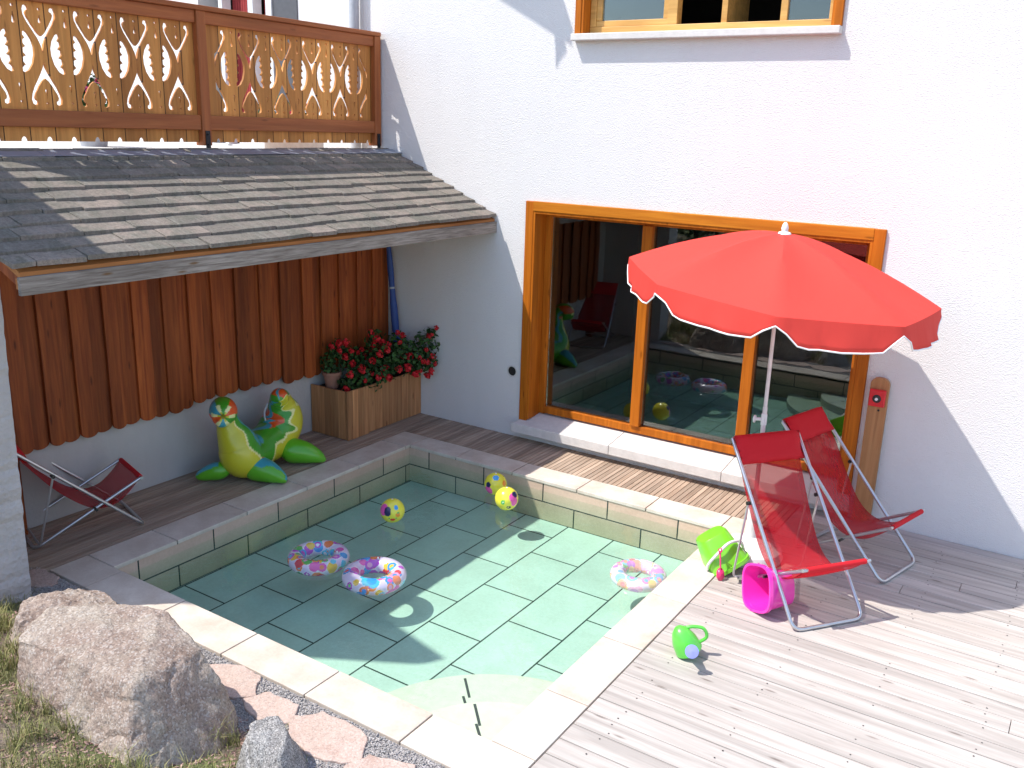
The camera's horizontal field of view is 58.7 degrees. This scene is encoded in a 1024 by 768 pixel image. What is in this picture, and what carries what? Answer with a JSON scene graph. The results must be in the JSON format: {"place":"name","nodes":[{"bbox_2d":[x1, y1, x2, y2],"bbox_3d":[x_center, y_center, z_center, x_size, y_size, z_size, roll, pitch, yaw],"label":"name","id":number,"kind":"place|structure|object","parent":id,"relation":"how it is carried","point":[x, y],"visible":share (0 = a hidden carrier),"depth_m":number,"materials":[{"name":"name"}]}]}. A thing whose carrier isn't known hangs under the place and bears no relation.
{"place":"outdoors","nodes":[
{"label":"outdoors","id":0,"kind":"place"},
{"bbox_2d":[80,73,107,146],"bbox_3d":[-4.101,-2.667,8.855,0.488,0.688,0.486,12,19,32],"label":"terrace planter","id":1,"kind":"object","parent":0,"point":[97,143],"visible":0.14,"depth_m":8.83,"materials":[{"name":"white plant"}]},
{"bbox_2d":[0,137,239,148],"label":"terrace","id":2,"kind":"structure","parent":0,"point":[49,143],"depth_m":9.53,"materials":[{"name":"concrete"}]},
{"bbox_2d":[0,0,380,147],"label":"balcony railing","id":3,"kind":"object","parent":2,"relation":"on","point":[206,120],"visible":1,"depth_m":7.33,"materials":[{"name":"brown wood"}]},
{"bbox_2d":[240,95,323,148],"bbox_3d":[-2.305,-2.617,9.130,0.412,0.550,0.800,12,19,32],"label":"terrace planter","id":4,"kind":"object","parent":2,"relation":"on","point":[268,144],"visible":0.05,"depth_m":8.95,"materials":[{"name":"plant"}]},
{"bbox_2d":[0,584,326,767],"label":"ground","id":5,"kind":"structure","parent":0,"point":[3,744],"depth_m":4.23,"materials":[{"name":"green plant"}]},
{"bbox_2d":[0,295,31,605],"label":"end wall","id":6,"kind":"structure","parent":5,"relation":"on","point":[14,571],"depth_m":5.63,"materials":[{"name":"paint"}]},
{"bbox_2d":[0,587,38,615],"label":"weed stems","id":7,"kind":"object","parent":5,"relation":"on","point":[14,604],"visible":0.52,"depth_m":5.62,"materials":[{"name":"green plant"}]},
{"bbox_2d":[8,588,126,647],"bbox_3d":[-2.491,1.475,5.202,0.905,0.439,0.726,12,19,32],"label":"boulder","id":8,"kind":"object","parent":5,"relation":"on","point":[31,609],"visible":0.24,"depth_m":5.25,"materials":[{"name":"beige stone"}]},
{"bbox_2d":[16,604,238,767],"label":"boulder","id":9,"kind":"object","parent":5,"relation":"on","point":[130,675],"visible":0.75,"depth_m":4.38,"materials":[{"name":"beige stone"}]},
{"bbox_2d":[0,247,387,534],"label":"clad wall","id":10,"kind":"structure","parent":5,"relation":"on","point":[140,376],"depth_m":7.56,"materials":[{"name":"brown wood"}]},
{"bbox_2d":[29,567,444,767],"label":"gravel strip","id":11,"kind":"object","parent":5,"relation":"on","point":[369,749],"visible":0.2,"depth_m":4.72,"materials":[{"name":"grey gravel"}]},
{"bbox_2d":[29,569,415,767],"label":"flagstone path","id":12,"kind":"structure","parent":11,"relation":"on","point":[323,736],"depth_m":4.71,"materials":[{"name":"pink stone"}]},
{"bbox_2d":[236,716,306,767],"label":"boulder","id":13,"kind":"object","parent":5,"relation":"on","point":[269,742],"visible":1,"depth_m":4.28,"materials":[{"name":"grey stone"}]},
{"bbox_2d":[287,540,349,576],"bbox_3d":[-1.422,1.273,6.697,0.454,0.127,0.454,5,16,10],"label":"swim ring","id":14,"kind":"object","parent":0,"point":[299,562],"visible":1,"depth_m":6.60,"materials":[{"name":"plastic"}]},
{"bbox_2d":[342,556,406,595],"bbox_3d":[-0.977,1.354,6.459,0.458,0.131,0.458,2,16,2],"label":"swim ring","id":15,"kind":"object","parent":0,"point":[354,580],"visible":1,"depth_m":6.36,"materials":[{"name":"plastic"}]},
{"bbox_2d":[380,498,404,522],"bbox_3d":[-0.973,1.029,7.411,0.200,0.202,0.200,12,19,32],"label":"beach ball","id":16,"kind":"object","parent":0,"point":[392,510],"visible":1,"depth_m":7.34,"materials":[{"name":"yellow plastic"}]},
{"bbox_2d":[169,481,683,692],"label":"pool floor","id":17,"kind":"structure","parent":0,"point":[485,588],"depth_m":6.79,"materials":[{"name":"tile"}]},
{"bbox_2d":[118,447,409,591],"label":"pool side wall","id":18,"kind":"structure","parent":17,"relation":"on","point":[169,569],"depth_m":7.45,"materials":[{"name":"tile"}]},
{"bbox_2d":[50,431,746,767],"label":"pool coping","id":19,"kind":"object","parent":18,"relation":"on","point":[536,729],"visible":0.91,"depth_m":5.60,"materials":[{"name":"beige stone"}]},
{"bbox_2d":[388,674,553,740],"bbox_3d":[-0.256,1.893,5.401,1.040,0.174,1.040,12,19,32],"label":"pool step","id":20,"kind":"object","parent":17,"relation":"on","point":[501,701],"visible":0.45,"depth_m":5.46,"materials":[{"name":"beige stone"}]},
{"bbox_2d":[462,678,480,735],"bbox_3d":[-0.233,1.894,5.249,0.052,0.096,0.820,-1,16,-11],"label":"step joint","id":21,"kind":"object","parent":20,"relation":"on","point":[476,710],"visible":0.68,"depth_m":5.21,"materials":[{"name":"tile"}]},
{"bbox_2d":[410,447,709,560],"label":"pool end wall","id":22,"kind":"structure","parent":17,"relation":"on","point":[654,533],"depth_m":7.98,"materials":[{"name":"tile"}]},
{"bbox_2d":[484,472,506,494],"bbox_3d":[-0.145,0.878,8.014,0.200,0.202,0.200,12,19,32],"label":"beach ball","id":23,"kind":"object","parent":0,"point":[495,482],"visible":0.87,"depth_m":7.94,"materials":[{"name":"yellow plastic"}]},
{"bbox_2d":[495,487,517,509],"bbox_3d":[-0.046,0.969,7.705,0.200,0.202,0.200,12,19,32],"label":"beach ball","id":24,"kind":"object","parent":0,"point":[506,498],"visible":1,"depth_m":7.63,"materials":[{"name":"yellow plastic"}]},
{"bbox_2d":[0,0,1023,559],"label":"house","id":25,"kind":"structure","parent":0,"point":[582,150],"depth_m":7.86,"materials":[{"name":"white paint"}]},
{"bbox_2d":[0,148,496,295],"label":"lean to roof","id":26,"kind":"object","parent":25,"relation":"attached to","point":[74,218],"visible":1,"depth_m":6.53,"materials":[{"name":"wood"}]},
{"bbox_2d":[218,0,297,143],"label":"terrace door","id":27,"kind":"structure","parent":25,"relation":"in","point":[278,8],"depth_m":9.98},
{"bbox_2d":[511,201,886,505],"bbox_3d":[1.493,-0.332,8.086,3.273,2.347,0.395,12,19,32],"label":"window","id":28,"kind":"structure","parent":25,"relation":"in","point":[632,440],"depth_m":8.37,"materials":[{"name":"brown wood"}]},
{"bbox_2d":[570,0,845,40],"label":"window","id":29,"kind":"structure","parent":25,"relation":"in","point":[590,25],"depth_m":7.47,"materials":[{"name":"wood"}]},
{"bbox_2d":[855,377,890,513],"bbox_3d":[2.844,0.540,7.228,0.140,1.215,0.104,12,19,32],"label":"mounting plank","id":30,"kind":"object","parent":25,"relation":"attached to","point":[874,425],"visible":0.89,"depth_m":7.20,"materials":[{"name":"brown wood"}]},
{"bbox_2d":[610,558,666,592],"bbox_3d":[0.913,1.378,6.584,0.410,0.113,0.410,-5,17,-23],"label":"swim ring","id":31,"kind":"object","parent":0,"point":[621,570],"visible":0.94,"depth_m":6.51,"materials":[{"name":"plastic"}]},
{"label":"deck bed","id":32,"kind":"structure","parent":0,"visible":0},
{"bbox_2d":[26,413,747,572],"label":"slatted deck","id":33,"kind":"structure","parent":32,"relation":"on","point":[165,503],"depth_m":7.87,"materials":[{"name":"brown wood"}]},
{"bbox_2d":[16,445,143,548],"bbox_3d":[-3.278,0.687,6.746,0.907,0.825,0.594,-11,20,-39],"label":"deck chair","id":34,"kind":"object","parent":33,"relation":"on","point":[119,481],"visible":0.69,"depth_m":6.84,"materials":[{"name":"fabric"}]},
{"bbox_2d":[195,388,325,482],"bbox_3d":[-2.176,0.402,7.975,0.773,0.774,1.073,12,19,32],"label":"seal","id":35,"kind":"object","parent":33,"relation":"on","point":[245,451],"visible":1,"depth_m":7.77,"materials":[{"name":"green plastic"}]},
{"bbox_2d":[311,366,420,440],"bbox_3d":[-1.485,0.155,9.433,0.497,0.496,1.155,12,19,32],"label":"planter box","id":36,"kind":"object","parent":33,"relation":"on","point":[341,413],"visible":0.9,"depth_m":9.09,"materials":[{"name":"wood"}]},
{"bbox_2d":[319,341,344,388],"bbox_3d":[-1.778,-0.194,9.016,0.239,0.470,0.229,12,19,32],"label":"flower pot","id":37,"kind":"object","parent":36,"relation":"on","point":[332,375],"visible":0.96,"depth_m":8.98,"materials":[{"name":"ceramic"}]},
{"bbox_2d":[326,325,439,391],"bbox_3d":[-1.296,-0.244,9.274,0.758,0.644,1.169,12,19,32],"label":"geranium","id":38,"kind":"object","parent":36,"relation":"in","point":[378,371],"visible":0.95,"depth_m":9.24,"materials":[{"name":"green plant"}]},
{"bbox_2d":[386,247,403,370],"bbox_3d":[-1.241,-0.801,9.633,0.210,1.357,0.100,12,19,32],"label":"folded parasol","id":39,"kind":"object","parent":36,"relation":"on","point":[394,310],"visible":0.64,"depth_m":9.59,"materials":[{"name":"blue fabric"}]},
{"bbox_2d":[531,508,1023,767],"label":"plank deck","id":40,"kind":"structure","parent":32,"relation":"on","point":[932,697],"depth_m":5.24,"materials":[{"name":"beige wood"}]},
{"bbox_2d":[672,625,708,658],"bbox_3d":[1.056,1.516,5.339,0.229,0.175,0.306,-27,13,0],"label":"toy watering can","id":41,"kind":"object","parent":40,"relation":"on","point":[686,643],"visible":1,"depth_m":5.36,"materials":[{"name":"green plastic"}]},
{"bbox_2d":[716,547,723,580],"bbox_3d":[1.460,1.253,6.357,0.056,0.227,0.079,4,16,8],"label":"toy shovel","id":42,"kind":"object","parent":40,"relation":"on","point":[720,574],"visible":1,"depth_m":6.35,"materials":[{"name":"plastic"}]},
{"bbox_2d":[696,526,749,576],"bbox_3d":[1.489,1.190,6.545,0.339,0.260,0.334,-29,4,-6],"label":"toy bucket","id":43,"kind":"object","parent":40,"relation":"on","point":[711,542],"visible":0.91,"depth_m":6.43,"materials":[{"name":"green plastic"}]},
{"bbox_2d":[742,563,794,613],"bbox_3d":[1.693,1.336,5.976,0.228,0.323,0.331,4,-6,-20],"label":"toy bucket","id":44,"kind":"object","parent":40,"relation":"on","point":[761,595],"visible":0.94,"depth_m":6.01,"materials":[{"name":"plastic"}]},
{"bbox_2d":[627,222,941,567],"bbox_3d":[1.809,0.096,6.420,2.042,2.445,2.059,12,19,32],"label":"parasol","id":45,"kind":"object","parent":40,"relation":"on","point":[804,293],"visible":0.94,"depth_m":5.61,"materials":[{"name":"red fabric"}]},
{"bbox_2d":[731,430,870,630],"bbox_3d":[1.890,0.939,6.059,0.594,1.022,0.897,-4,17,-19],"label":"deck chair","id":46,"kind":"object","parent":40,"relation":"on","point":[777,504],"visible":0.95,"depth_m":6.20,"materials":[{"name":"fabric"}]},
{"bbox_2d":[585,549,1023,761],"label":"deck screws","id":47,"kind":"object","parent":40,"relation":"attached to","point":[789,649],"visible":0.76,"depth_m":5.18,"materials":[{"name":"black metal"}]},
{"bbox_2d":[781,406,924,582],"bbox_3d":[2.490,0.787,6.722,0.594,0.991,0.937,-12,21,-41],"label":"deck chair","id":48,"kind":"object","parent":40,"relation":"on","point":[851,516],"visible":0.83,"depth_m":6.79,"materials":[{"name":"fabric"}]}
]}

